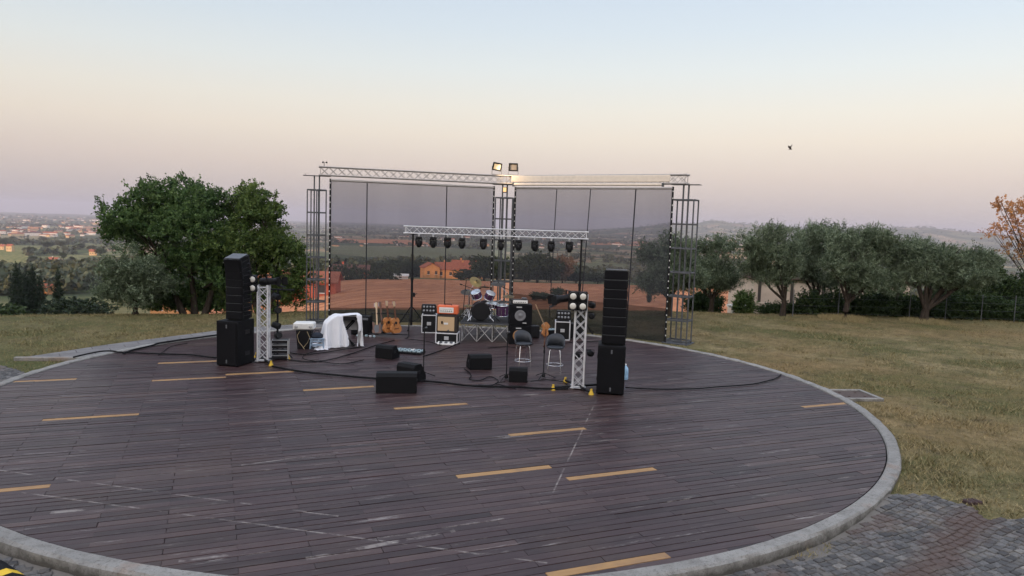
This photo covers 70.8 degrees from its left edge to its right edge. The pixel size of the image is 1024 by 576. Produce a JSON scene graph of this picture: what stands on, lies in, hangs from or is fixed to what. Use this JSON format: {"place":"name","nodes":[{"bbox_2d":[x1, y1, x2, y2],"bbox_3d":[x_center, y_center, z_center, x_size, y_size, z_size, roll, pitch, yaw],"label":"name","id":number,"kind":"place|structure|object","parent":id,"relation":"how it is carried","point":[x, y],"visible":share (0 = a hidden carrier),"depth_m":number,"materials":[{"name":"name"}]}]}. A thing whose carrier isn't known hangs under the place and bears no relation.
{"place":"outdoors","nodes":[
{"label":"outdoors","id":0,"kind":"place"},
{"bbox_2d":[0,248,27,264],"bbox_3d":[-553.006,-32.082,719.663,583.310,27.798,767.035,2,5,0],"label":"field","id":1,"kind":"structure","parent":0,"point":[17,256],"depth_m":914.00,"materials":[{"name":"green plant"}]},
{"bbox_2d":[28,324,322,356],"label":"slab path","id":2,"kind":"structure","parent":0,"point":[114,347],"depth_m":20.39,"materials":[{"name":"grey concrete"}]},
{"bbox_2d":[209,281,727,313],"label":"field","id":3,"kind":"structure","parent":0,"point":[321,307],"depth_m":108.76,"materials":[{"name":"soil"}]},
{"bbox_2d":[0,212,1023,558],"bbox_3d":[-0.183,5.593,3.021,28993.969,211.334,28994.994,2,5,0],"label":"ground","id":4,"kind":"structure","parent":0,"point":[900,334],"depth_m":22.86,"materials":[{"name":"green plant"}]},
{"bbox_2d":[6,261,29,313],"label":"cypress tree","id":5,"kind":"object","parent":4,"relation":"on","point":[17,297],"visible":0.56,"depth_m":100.38,"materials":[{"name":"green plant"}]},
{"bbox_2d":[0,302,35,315],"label":"bush","id":6,"kind":"object","parent":4,"relation":"on","point":[8,308],"visible":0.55,"depth_m":84.46,"materials":[{"name":"green plant"}]},
{"bbox_2d":[23,261,41,313],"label":"cypress tree","id":7,"kind":"object","parent":4,"relation":"on","point":[32,285],"visible":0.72,"depth_m":102.27,"materials":[{"name":"green plant"}]},
{"bbox_2d":[31,272,48,314],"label":"cypress tree","id":8,"kind":"object","parent":4,"relation":"on","point":[39,300],"visible":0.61,"depth_m":102.38,"materials":[{"name":"green plant"}]},
{"bbox_2d":[14,357,82,360],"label":"path kerb","id":9,"kind":"structure","parent":4,"relation":"on","point":[42,358],"depth_m":18.11,"materials":[{"name":"concrete"}]},
{"bbox_2d":[50,265,65,305],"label":"cypress tree","id":10,"kind":"object","parent":4,"relation":"on","point":[58,291],"visible":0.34,"depth_m":96.36,"materials":[{"name":"green plant"}]},
{"bbox_2d":[37,295,105,314],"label":"bush","id":11,"kind":"object","parent":4,"relation":"on","point":[55,307],"visible":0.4,"depth_m":89.67,"materials":[{"name":"green plant"}]},
{"bbox_2d":[59,302,118,314],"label":"bush","id":12,"kind":"object","parent":4,"relation":"on","point":[88,308],"visible":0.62,"depth_m":88.08,"materials":[{"name":"green plant"}]},
{"bbox_2d":[85,239,182,314],"bbox_3d":[-13.998,-0.346,26.993,3.317,3.141,2.934,2,5,0],"label":"tree","id":13,"kind":"object","parent":4,"relation":"on","point":[149,278],"visible":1,"depth_m":26.33,"materials":[{"name":"green plant"}]},
{"bbox_2d":[91,168,257,313],"bbox_3d":[-12.926,-1.700,28.250,6.298,6.013,4.331,2,5,0],"label":"leafy tree","id":14,"kind":"object","parent":4,"relation":"on","point":[190,208],"visible":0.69,"depth_m":27.36,"materials":[{"name":"green plant"}]},
{"bbox_2d":[195,178,324,313],"bbox_3d":[-9.785,-1.506,28.451,4.672,5.681,4.061,2,5,0],"label":"leafy tree","id":15,"kind":"object","parent":4,"relation":"on","point":[264,246],"visible":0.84,"depth_m":28.02,"materials":[{"name":"green plant"}]},
{"bbox_2d":[281,270,328,303],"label":"house","id":16,"kind":"structure","parent":4,"relation":"on","point":[321,289],"depth_m":125.84,"materials":[{"name":"orange brick"}]},
{"bbox_2d":[303,175,330,323],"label":"steel tower","id":17,"kind":"structure","parent":4,"relation":"on","point":[317,301],"depth_m":25.82,"materials":[{"name":"silver metal"}]},
{"bbox_2d":[319,166,504,183],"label":"truss beam","id":18,"kind":"structure","parent":17,"relation":"on","point":[407,178],"depth_m":26.47,"materials":[{"name":"metal"}]},
{"bbox_2d":[328,179,494,321],"bbox_3d":[-3.670,-1.296,26.776,6.089,5.200,0.137,0,5,-15],"label":"screen","id":19,"kind":"object","parent":4,"relation":"on","point":[370,251],"visible":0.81,"depth_m":26.64,"materials":[{"name":"black paint"}]},
{"bbox_2d":[0,326,886,575],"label":"deck","id":20,"kind":"structure","parent":4,"relation":"on","point":[205,464],"depth_m":11.43,"materials":[{"name":"brown wood"}]},
{"bbox_2d":[73,350,216,357],"bbox_3d":[-9.354,1.769,18.683,3.491,0.057,0.986,2,5,0],"label":"cable","id":21,"kind":"object","parent":20,"relation":"on","point":[143,353],"visible":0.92,"depth_m":19.09,"materials":[{"name":"black rubber"}]},
{"bbox_2d":[122,334,216,353],"bbox_3d":[-9.802,1.571,20.638,0.383,0.067,3.487,4,6,20],"label":"cable","id":22,"kind":"object","parent":20,"relation":"on","point":[125,352],"visible":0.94,"depth_m":20.69,"materials":[{"name":"black rubber"}]},
{"bbox_2d":[216,318,253,366],"bbox_3d":[-6.997,1.362,18.209,0.616,1.140,0.747,3,5,13],"label":"subwoofer","id":23,"kind":"object","parent":20,"relation":"on","point":[235,342],"visible":1,"depth_m":17.89,"materials":[{"name":"black paint"}]},
{"bbox_2d":[223,253,251,320],"bbox_3d":[-6.887,-0.029,18.075,0.480,1.661,0.532,3,5,13],"label":"line array","id":24,"kind":"object","parent":23,"relation":"on","point":[237,266],"visible":1,"depth_m":17.94,"materials":[{"name":"black paint"}]},
{"bbox_2d":[254,284,289,365],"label":"truss tower","id":25,"kind":"structure","parent":20,"relation":"on","point":[259,357],"depth_m":18.56,"materials":[{"name":"metal"}]},
{"bbox_2d":[248,275,257,291],"bbox_3d":[-6.706,-0.124,18.351,0.440,0.440,0.340,1,5,-9],"label":"blinder light","id":26,"kind":"object","parent":25,"relation":"attached to","point":[254,281],"visible":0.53,"depth_m":18.23,"materials":[{"name":"black paint"}]},
{"bbox_2d":[259,274,287,287],"bbox_3d":[-6.160,-0.192,18.512,0.704,0.315,0.336,3,5,15],"label":"spotlight","id":27,"kind":"object","parent":25,"relation":"attached to","point":[277,281],"visible":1,"depth_m":18.47,"materials":[{"name":"black paint"}]},
{"bbox_2d":[271,339,289,360],"bbox_3d":[-6.124,1.617,19.032,0.445,0.541,0.345,1,5,-11],"label":"dimmer rack","id":28,"kind":"object","parent":20,"relation":"on","point":[284,345],"visible":0.94,"depth_m":18.90,"materials":[{"name":"metal"}]},
{"bbox_2d":[296,329,313,349],"bbox_3d":[-5.969,1.464,20.717,0.424,0.550,0.539,1,5,-6],"label":"small side table","id":29,"kind":"object","parent":20,"relation":"on","point":[303,337],"visible":0.92,"depth_m":20.57,"materials":[{"name":"black paint"}]},
{"bbox_2d":[293,321,315,329],"bbox_3d":[-5.971,1.079,20.733,0.580,0.200,0.453,1,5,-7],"label":"white unit","id":30,"kind":"object","parent":29,"relation":"on","point":[304,325],"visible":1,"depth_m":20.54,"materials":[{"name":"plastic"}]},
{"bbox_2d":[309,337,324,348],"bbox_3d":[-5.600,1.593,20.739,0.420,0.315,0.280,1,5,-6],"label":"step stool","id":31,"kind":"object","parent":20,"relation":"on","point":[312,340],"visible":0.95,"depth_m":20.61,"materials":[{"name":"blue plastic"}]},
{"bbox_2d":[271,365,375,378],"bbox_3d":[-4.603,2.050,17.387,3.028,0.042,0.225,4,6,20],"label":"cable","id":32,"kind":"object","parent":20,"relation":"on","point":[323,373],"visible":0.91,"depth_m":17.27,"materials":[{"name":"black rubber"}]},
{"bbox_2d":[284,340,394,361],"bbox_3d":[-4.492,1.786,20.439,1.084,0.024,4.259,6,6,36],"label":"cable","id":33,"kind":"object","parent":20,"relation":"on","point":[338,357],"visible":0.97,"depth_m":19.36,"materials":[{"name":"black rubber"}]},
{"bbox_2d":[345,320,354,345],"bbox_3d":[-4.995,1.319,21.228,0.706,0.764,0.440,0,6,-24],"label":"keyboard stand","id":34,"kind":"object","parent":20,"relation":"on","point":[349,325],"visible":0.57,"depth_m":21.23,"materials":[{"name":"black paint"}]},
{"bbox_2d":[343,315,356,319],"bbox_3d":[-4.861,0.863,21.239,0.700,0.136,0.360,0,6,-24],"label":"keyboard","id":35,"kind":"object","parent":34,"relation":"on","point":[351,317],"visible":0.59,"depth_m":21.11,"materials":[{"name":"black plastic"}]},
{"bbox_2d":[312,313,363,350],"bbox_3d":[-5.090,1.232,21.184,1.568,0.952,1.258,0,6,-24],"label":"sheet","id":36,"kind":"object","parent":35,"relation":"on","point":[334,332],"visible":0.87,"depth_m":20.91,"materials":[{"name":"white fabric"}]},
{"bbox_2d":[351,314,372,334],"bbox_3d":[-4.879,1.177,23.387,0.620,0.672,0.353,3,5,9],"label":"combo amplifier","id":37,"kind":"object","parent":20,"relation":"on","point":[367,321],"visible":0.56,"depth_m":23.21,"materials":[{"name":"black paint"}]},
{"bbox_2d":[375,344,399,359],"bbox_3d":[-3.408,1.730,19.716,0.536,0.350,0.420,4,6,20],"label":"floor monitor","id":38,"kind":"object","parent":20,"relation":"on","point":[386,351],"visible":1,"depth_m":19.54,"materials":[{"name":"black paint"}]},
{"bbox_2d":[368,313,409,337],"bbox_3d":[-3.966,1.201,23.269,1.272,0.732,0.458,2,5,0],"label":"guitar rack","id":39,"kind":"object","parent":20,"relation":"on","point":[393,334],"visible":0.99,"depth_m":23.38,"materials":[{"name":"black metal"}]},
{"bbox_2d":[372,302,381,334],"bbox_3d":[-4.392,0.984,23.340,0.315,1.030,0.419,0,5,-17],"label":"electric guitar","id":40,"kind":"object","parent":39,"relation":"on","point":[376,328],"visible":1,"depth_m":23.26,"materials":[{"name":"grey wood"}]},
{"bbox_2d":[382,301,391,332],"bbox_3d":[-4.011,0.936,23.269,0.394,1.030,0.226,-3,7,-43],"label":"acoustic guitar","id":41,"kind":"object","parent":39,"relation":"on","point":[386,325],"visible":0.94,"depth_m":23.23,"materials":[{"name":"brown wood"}]},
{"bbox_2d":[390,301,401,333],"bbox_3d":[-3.760,0.950,23.205,0.226,1.030,0.394,7,7,44],"label":"acoustic guitar","id":42,"kind":"object","parent":39,"relation":"on","point":[395,326],"visible":1,"depth_m":23.18,"materials":[{"name":"brown wood"}]},
{"bbox_2d":[376,371,416,392],"bbox_3d":[-2.548,2.060,15.950,0.896,0.430,0.500,1,5,-6],"label":"floor monitor","id":43,"kind":"object","parent":20,"relation":"on","point":[396,381],"visible":1,"depth_m":15.71,"materials":[{"name":"black paint"}]},
{"bbox_2d":[399,234,421,330],"bbox_3d":[-3.460,-0.212,24.830,1.134,3.309,1.003,2,5,0],"label":"lift stand","id":44,"kind":"object","parent":20,"relation":"on","point":[411,308],"visible":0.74,"depth_m":24.96,"materials":[{"name":"black paint"}]},
{"bbox_2d":[403,225,588,239],"bbox_3d":[-0.558,-1.899,24.656,6.323,0.284,0.286,2,5,3],"label":"light bar truss","id":45,"kind":"object","parent":44,"relation":"on","point":[494,235],"visible":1,"depth_m":24.57,"materials":[{"name":"silver metal"}]},
{"bbox_2d":[397,361,425,381],"bbox_3d":[-2.385,1.974,17.070,0.536,0.410,0.460,5,6,30],"label":"floor monitor","id":46,"kind":"object","parent":20,"relation":"on","point":[409,366],"visible":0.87,"depth_m":16.92,"materials":[{"name":"black paint"}]},
{"bbox_2d":[398,347,425,354],"bbox_3d":[-2.933,1.790,20.531,0.860,0.113,0.400,3,5,14],"label":"pedal board","id":47,"kind":"object","parent":20,"relation":"on","point":[410,351],"visible":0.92,"depth_m":20.38,"materials":[{"name":"black paint"}]},
{"bbox_2d":[421,313,436,332],"bbox_3d":[-2.808,1.192,24.471,0.514,0.630,0.475,2,5,-3],"label":"flight case","id":48,"kind":"object","parent":20,"relation":"on","point":[429,321],"visible":0.9,"depth_m":24.25,"materials":[{"name":"black paint"}]},
{"bbox_2d":[421,304,435,313],"bbox_3d":[-2.812,0.712,24.378,0.500,0.338,0.200,2,5,-3],"label":"lamp panel","id":49,"kind":"object","parent":48,"relation":"on","point":[428,308],"visible":1,"depth_m":24.31,"materials":[{"name":"black plastic"}]},
{"bbox_2d":[435,331,459,343],"bbox_3d":[-2.015,1.538,22.524,0.700,0.345,0.515,2,5,3],"label":"flight case","id":50,"kind":"object","parent":20,"relation":"on","point":[449,337],"visible":0.88,"depth_m":22.28,"materials":[{"name":"black paint"}]},
{"bbox_2d":[437,314,458,332],"bbox_3d":[-2.001,1.098,22.476,0.664,0.535,0.398,2,5,3],"label":"speaker cabinet","id":51,"kind":"object","parent":50,"relation":"on","point":[451,323],"visible":0.99,"depth_m":22.29,"materials":[{"name":"beige fabric"}]},
{"bbox_2d":[437,304,458,314],"bbox_3d":[-1.987,0.660,22.420,0.656,0.334,0.329,2,5,3],"label":"amplifier head","id":52,"kind":"object","parent":51,"relation":"on","point":[447,309],"visible":1,"depth_m":22.29},
{"bbox_2d":[466,353,491,369],"bbox_3d":[-0.855,1.895,18.714,0.596,0.370,0.460,0,5,-16],"label":"floor monitor","id":53,"kind":"object","parent":20,"relation":"on","point":[479,361],"visible":1,"depth_m":18.51,"materials":[{"name":"black paint"}]},
{"bbox_2d":[460,314,508,341],"bbox_3d":[-0.592,1.330,23.767,2.048,0.612,2.028,2,5,2],"label":"drum riser","id":54,"kind":"object","parent":20,"relation":"on","point":[503,322],"visible":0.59,"depth_m":22.96,"materials":[{"name":"black paint"}]},
{"bbox_2d":[463,277,481,319],"bbox_3d":[-1.314,0.329,23.387,0.546,1.381,0.489,6,7,38],"label":"cymbal stand","id":55,"kind":"object","parent":54,"relation":"on","point":[475,281],"visible":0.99,"depth_m":23.30,"materials":[{"name":"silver metal"}]},
{"bbox_2d":[467,289,495,321],"bbox_3d":[-0.992,0.542,23.223,0.900,1.013,0.469,1,5,-7],"label":"bass drum","id":56,"kind":"object","parent":54,"relation":"on","point":[480,310],"visible":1,"depth_m":23.07,"materials":[{"name":"black paint"}]},
{"bbox_2d":[496,304,508,317],"bbox_3d":[-0.321,0.784,23.616,0.436,0.511,0.460,2,5,0],"label":"floor tom","id":57,"kind":"object","parent":54,"relation":"on","point":[501,310],"visible":0.91,"depth_m":23.45,"materials":[{"name":"purple metal"}]},
{"bbox_2d":[421,380,567,389],"bbox_3d":[-0.433,2.256,16.620,3.462,0.042,0.282,2,5,6],"label":"cable","id":58,"kind":"object","parent":20,"relation":"on","point":[526,387],"visible":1,"depth_m":16.54,"materials":[{"name":"black rubber"}]},
{"bbox_2d":[509,366,527,382],"bbox_3d":[0.153,2.069,17.375,0.456,0.330,0.380,2,5,2],"label":"floor monitor","id":59,"kind":"object","parent":20,"relation":"on","point":[518,374],"visible":1,"depth_m":17.19,"materials":[{"name":"black paint"}]},
{"bbox_2d":[508,325,531,343],"bbox_3d":[0.239,1.457,22.767,0.727,0.594,0.479,1,5,-6],"label":"bass cabinet","id":60,"kind":"object","parent":20,"relation":"on","point":[512,329],"visible":0.39,"depth_m":22.55,"materials":[{"name":"black paint"}]},
{"bbox_2d":[508,303,531,325],"bbox_3d":[0.260,0.826,22.709,0.727,0.654,0.479,1,5,-6],"label":"bass cabinet","id":61,"kind":"object","parent":60,"relation":"on","point":[519,314],"visible":1,"depth_m":22.50,"materials":[{"name":"black paint"}]},
{"bbox_2d":[514,330,531,368],"bbox_3d":[0.291,1.610,18.918,0.490,0.977,0.454,0,6,-20],"label":"bar stool","id":62,"kind":"object","parent":20,"relation":"on","point":[522,337],"visible":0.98,"depth_m":19.02,"materials":[{"name":"grey fabric"}]},
{"bbox_2d":[531,324,539,337],"bbox_3d":[0.725,1.426,24.017,0.340,0.428,0.300,1,5,-13],"label":"gear case","id":63,"kind":"object","parent":20,"relation":"on","point":[535,333],"visible":0.77,"depth_m":23.89,"materials":[{"name":"black paint"}]},
{"bbox_2d":[537,346,555,379],"bbox_3d":[0.862,1.748,17.772,0.462,0.955,0.530,1,5,-5],"label":"microphone stand","id":64,"kind":"object","parent":20,"relation":"on","point":[543,374],"visible":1,"depth_m":17.77,"materials":[{"name":"black paint"}]},
{"bbox_2d":[535,304,549,346],"bbox_3d":[0.756,0.922,17.573,0.395,1.051,0.169,0,5,-18],"label":"electric guitar","id":65,"kind":"object","parent":64,"relation":"on","point":[545,328],"visible":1,"depth_m":17.59,"materials":[{"name":"brown wood"}]},
{"bbox_2d":[546,333,564,373],"bbox_3d":[1.110,1.675,18.500,0.490,0.977,0.454,3,5,8],"label":"bar stool","id":66,"kind":"object","parent":20,"relation":"on","point":[555,341],"visible":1,"depth_m":18.61,"materials":[{"name":"grey fabric"}]},
{"bbox_2d":[555,319,570,340],"bbox_3d":[1.671,1.393,23.883,0.514,0.630,0.475,2,5,3],"label":"flight case","id":67,"kind":"object","parent":20,"relation":"on","point":[562,328],"visible":0.67,"depth_m":23.66,"materials":[{"name":"black paint"}]},
{"bbox_2d":[556,310,570,320],"bbox_3d":[1.706,0.914,23.790,0.500,0.338,0.200,2,5,5],"label":"lamp panel","id":68,"kind":"object","parent":67,"relation":"on","point":[563,315],"visible":1,"depth_m":23.72,"materials":[{"name":"black plastic"}]},
{"bbox_2d":[570,322,582,338],"bbox_3d":[2.173,1.409,24.168,0.420,0.528,0.320,3,5,7],"label":"gear case","id":69,"kind":"object","parent":20,"relation":"on","point":[579,330],"visible":0.67,"depth_m":24.02,"materials":[{"name":"black paint"}]},
{"bbox_2d":[570,239,592,334],"bbox_3d":[2.322,0.007,24.505,1.133,3.309,1.003,2,5,0],"label":"lift stand","id":70,"kind":"object","parent":20,"relation":"on","point":[579,289],"visible":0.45,"depth_m":24.59,"materials":[{"name":"black paint"}]},
{"bbox_2d":[596,340,625,394],"bbox_3d":[2.267,1.829,16.531,0.636,1.120,0.767,3,5,7],"label":"subwoofer","id":71,"kind":"object","parent":20,"relation":"on","point":[610,376],"visible":0.98,"depth_m":16.16,"materials":[{"name":"black paint"}]},
{"bbox_2d":[601,269,628,344],"bbox_3d":[2.342,0.423,16.384,0.540,1.709,0.423,3,5,7],"label":"line array","id":72,"kind":"object","parent":71,"relation":"on","point":[614,319],"visible":1,"depth_m":16.18,"materials":[{"name":"black paint"}]},
{"bbox_2d":[625,374,780,389],"bbox_3d":[5.055,2.347,17.708,4.996,0.026,0.726,-1,6,-26],"label":"cable","id":73,"kind":"object","parent":20,"relation":"on","point":[701,388],"visible":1,"depth_m":17.06,"materials":[{"name":"black rubber"}]},
{"bbox_2d":[0,325,900,575],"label":"kerb","id":74,"kind":"structure","parent":4,"relation":"on","point":[28,549],"depth_m":8.44,"materials":[{"name":"concrete"}]},
{"bbox_2d":[492,253,509,279],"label":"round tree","id":75,"kind":"object","parent":4,"relation":"on","point":[507,266],"visible":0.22,"depth_m":288.60,"materials":[{"name":"green plant"}]},
{"bbox_2d":[492,184,513,313],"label":"steel tower","id":76,"kind":"structure","parent":4,"relation":"on","point":[501,219],"depth_m":27.59,"materials":[{"name":"silver metal"}]},
{"bbox_2d":[504,174,689,184],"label":"truss beam","id":77,"kind":"structure","parent":76,"relation":"on","point":[666,183],"depth_m":24.60,"materials":[{"name":"metal"}]},
{"bbox_2d":[511,175,669,186],"bbox_3d":[2.613,-3.787,25.491,6.181,0.392,0.110,5,6,31],"label":"roller screen","id":78,"kind":"object","parent":77,"relation":"attached to","point":[619,178],"visible":1,"depth_m":25.32,"materials":[{"name":"metal"}]},
{"bbox_2d":[0,214,1022,297],"bbox_3d":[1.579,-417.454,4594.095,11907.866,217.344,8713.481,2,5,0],"label":"woods","id":79,"kind":"object","parent":4,"relation":"on","point":[76,275],"visible":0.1,"depth_m":637.86,"materials":[{"name":"green plant"}]},
{"bbox_2d":[511,187,673,341],"bbox_3d":[2.651,-0.991,25.703,6.299,5.201,0.135,5,6,33],"label":"screen","id":80,"kind":"object","parent":4,"relation":"on","point":[629,229],"visible":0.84,"depth_m":25.42,"materials":[{"name":"black paint"}]},
{"bbox_2d":[661,184,699,345],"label":"steel tower","id":81,"kind":"structure","parent":4,"relation":"on","point":[679,341],"depth_m":23.97,"materials":[{"name":"silver metal"}]},
{"bbox_2d":[667,228,714,316],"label":"olive tree","id":82,"kind":"object","parent":4,"relation":"on","point":[700,275],"visible":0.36,"depth_m":31.05,"materials":[{"name":"green plant"}]},
{"bbox_2d":[680,289,728,312],"bbox_3d":[10.462,0.965,39.298,2.765,1.935,2.090,-1,6,-26],"label":"shrub","id":83,"kind":"object","parent":4,"relation":"on","point":[701,301],"visible":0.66,"depth_m":38.88,"materials":[{"name":"green plant"}]},
{"bbox_2d":[683,229,744,312],"bbox_3d":[10.019,-0.728,36.562,4.159,4.556,3.027,2,5,0],"label":"olive tree","id":84,"kind":"object","parent":4,"relation":"on","point":[725,278],"visible":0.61,"depth_m":36.07,"materials":[{"name":"green plant"}]},
{"bbox_2d":[729,288,757,313],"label":"shrub","id":85,"kind":"object","parent":4,"relation":"on","point":[741,300],"visible":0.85,"depth_m":40.96,"materials":[{"name":"green plant"}]},
{"bbox_2d":[730,218,814,315],"bbox_3d":[12.158,-0.841,33.423,4.122,4.816,2.633,2,5,0],"label":"olive tree","id":86,"kind":"object","parent":4,"relation":"on","point":[771,258],"visible":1,"depth_m":33.07,"materials":[{"name":"green plant"}]},
{"bbox_2d":[753,299,807,313],"bbox_3d":[13.622,1.069,35.690,3.353,1.241,1.258,2,5,0],"label":"shrub","id":87,"kind":"object","parent":4,"relation":"on","point":[769,307],"visible":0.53,"depth_m":35.51,"materials":[{"name":"green plant"}]},
{"bbox_2d":[787,217,847,294],"bbox_3d":[15.132,-1.010,36.121,3.325,5.155,2.616,4,6,24],"label":"olive tree","id":88,"kind":"object","parent":4,"relation":"on","point":[815,234],"visible":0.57,"depth_m":35.63,"materials":[{"name":"green plant"}]},
{"bbox_2d":[727,273,914,312],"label":"building","id":89,"kind":"structure","parent":4,"relation":"on","point":[763,293],"depth_m":42.29,"materials":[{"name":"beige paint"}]},
{"bbox_2d":[818,313,870,322],"bbox_3d":[15.011,1.280,32.641,2.292,0.261,2.416,2,5,0],"label":"grass mound","id":90,"kind":"object","parent":4,"relation":"on","point":[853,318],"depth_m":32.32,"materials":[{"name":"plant"}]},
{"bbox_2d":[830,389,883,401],"bbox_3d":[8.100,2.566,17.158,1.010,0.100,0.950,1,5,-7],"label":"drain hatch","id":91,"kind":"object","parent":4,"relation":"on","point":[854,395],"visible":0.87,"depth_m":17.08,"materials":[{"name":"concrete"}]},
{"bbox_2d":[814,218,907,318],"bbox_3d":[15.906,-0.738,32.682,4.495,4.824,3.209,3,5,9],"label":"olive tree","id":92,"kind":"object","parent":4,"relation":"on","point":[846,260],"visible":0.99,"depth_m":32.26,"materials":[{"name":"green plant"}]},
{"bbox_2d":[873,232,930,300],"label":"olive tree","id":93,"kind":"object","parent":4,"relation":"on","point":[907,237],"visible":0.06,"depth_m":36.76,"materials":[{"name":"green plant"}]},
{"bbox_2d":[792,286,1023,321],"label":"hedge","id":94,"kind":"object","parent":4,"relation":"on","point":[957,307],"visible":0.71,"depth_m":34.07,"materials":[{"name":"green plant"}]},
{"bbox_2d":[792,290,1023,321],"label":"wire fence","id":95,"kind":"object","parent":4,"relation":"on","point":[910,305],"visible":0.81,"depth_m":33.34,"materials":[{"name":"grey metal"}]},
{"bbox_2d":[899,316,949,324],"bbox_3d":[18.549,1.427,32.377,2.110,0.241,2.173,2,5,0],"label":"grass mound","id":96,"kind":"object","parent":4,"relation":"on","point":[931,321],"depth_m":32.06,"materials":[{"name":"plant"}]},
{"bbox_2d":[884,234,1013,320],"bbox_3d":[19.483,-0.298,32.512,5.371,4.210,3.210,4,6,22],"label":"olive tree","id":97,"kind":"object","parent":4,"relation":"on","point":[954,268],"visible":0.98,"depth_m":31.99,"materials":[{"name":"green plant"}]},
{"bbox_2d":[962,498,982,505],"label":"drain block","id":98,"kind":"structure","parent":4,"relation":"on","point":[970,502],"depth_m":10.49,"materials":[{"name":"grey brick"}]},
{"bbox_2d":[923,263,1023,302],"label":"shrub","id":99,"kind":"object","parent":4,"relation":"on","point":[1011,287],"visible":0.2,"depth_m":37.34,"materials":[{"name":"green plant"}]},
{"bbox_2d":[977,194,1023,271],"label":"rusty tree","id":100,"kind":"object","parent":4,"relation":"on","point":[1009,209],"visible":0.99,"depth_m":61.74,"materials":[{"name":"orange plant"}]},
{"bbox_2d":[0,365,1023,575],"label":"cobbled path","id":101,"kind":"structure","parent":0,"point":[898,562],"depth_m":9.09,"materials":[{"name":"grey stone"}]},
{"bbox_2d":[0,560,24,575],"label":"kerb ramp","id":102,"kind":"structure","parent":101,"relation":"on","point":[6,569],"depth_m":7.62,"materials":[{"name":"black rubber"}]},
{"bbox_2d":[0,0,1023,235],"label":"sky","id":103,"kind":"structure","parent":0,"point":[906,113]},
{"bbox_2d":[551,294,595,394],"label":"truss tower","id":104,"kind":"structure","parent":0,"point":[573,385],"depth_m":16.61,"materials":[{"name":"metal"}]},
{"bbox_2d":[547,289,569,307],"bbox_3d":[1.188,0.245,16.578,0.713,0.403,0.336,1,5,-12],"label":"spotlight","id":105,"kind":"object","parent":104,"relation":"attached to","point":[554,300],"visible":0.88,"depth_m":16.50,"materials":[{"name":"black paint"}]},
{"bbox_2d":[547,293,556,307],"bbox_3d":[0.924,0.287,16.527,0.176,0.313,0.336,1,5,-12],"label":"barn door","id":106,"kind":"structure","parent":105,"relation":"in","point":[552,299],"depth_m":16.43,"materials":[{"name":"black paint"}]},
{"bbox_2d":[568,291,587,310],"bbox_3d":[1.503,0.291,16.450,0.440,0.440,0.340,2,5,3],"label":"blinder light","id":107,"kind":"object","parent":104,"relation":"attached to","point":[577,300],"visible":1,"depth_m":16.30,"materials":[{"name":"black paint"}]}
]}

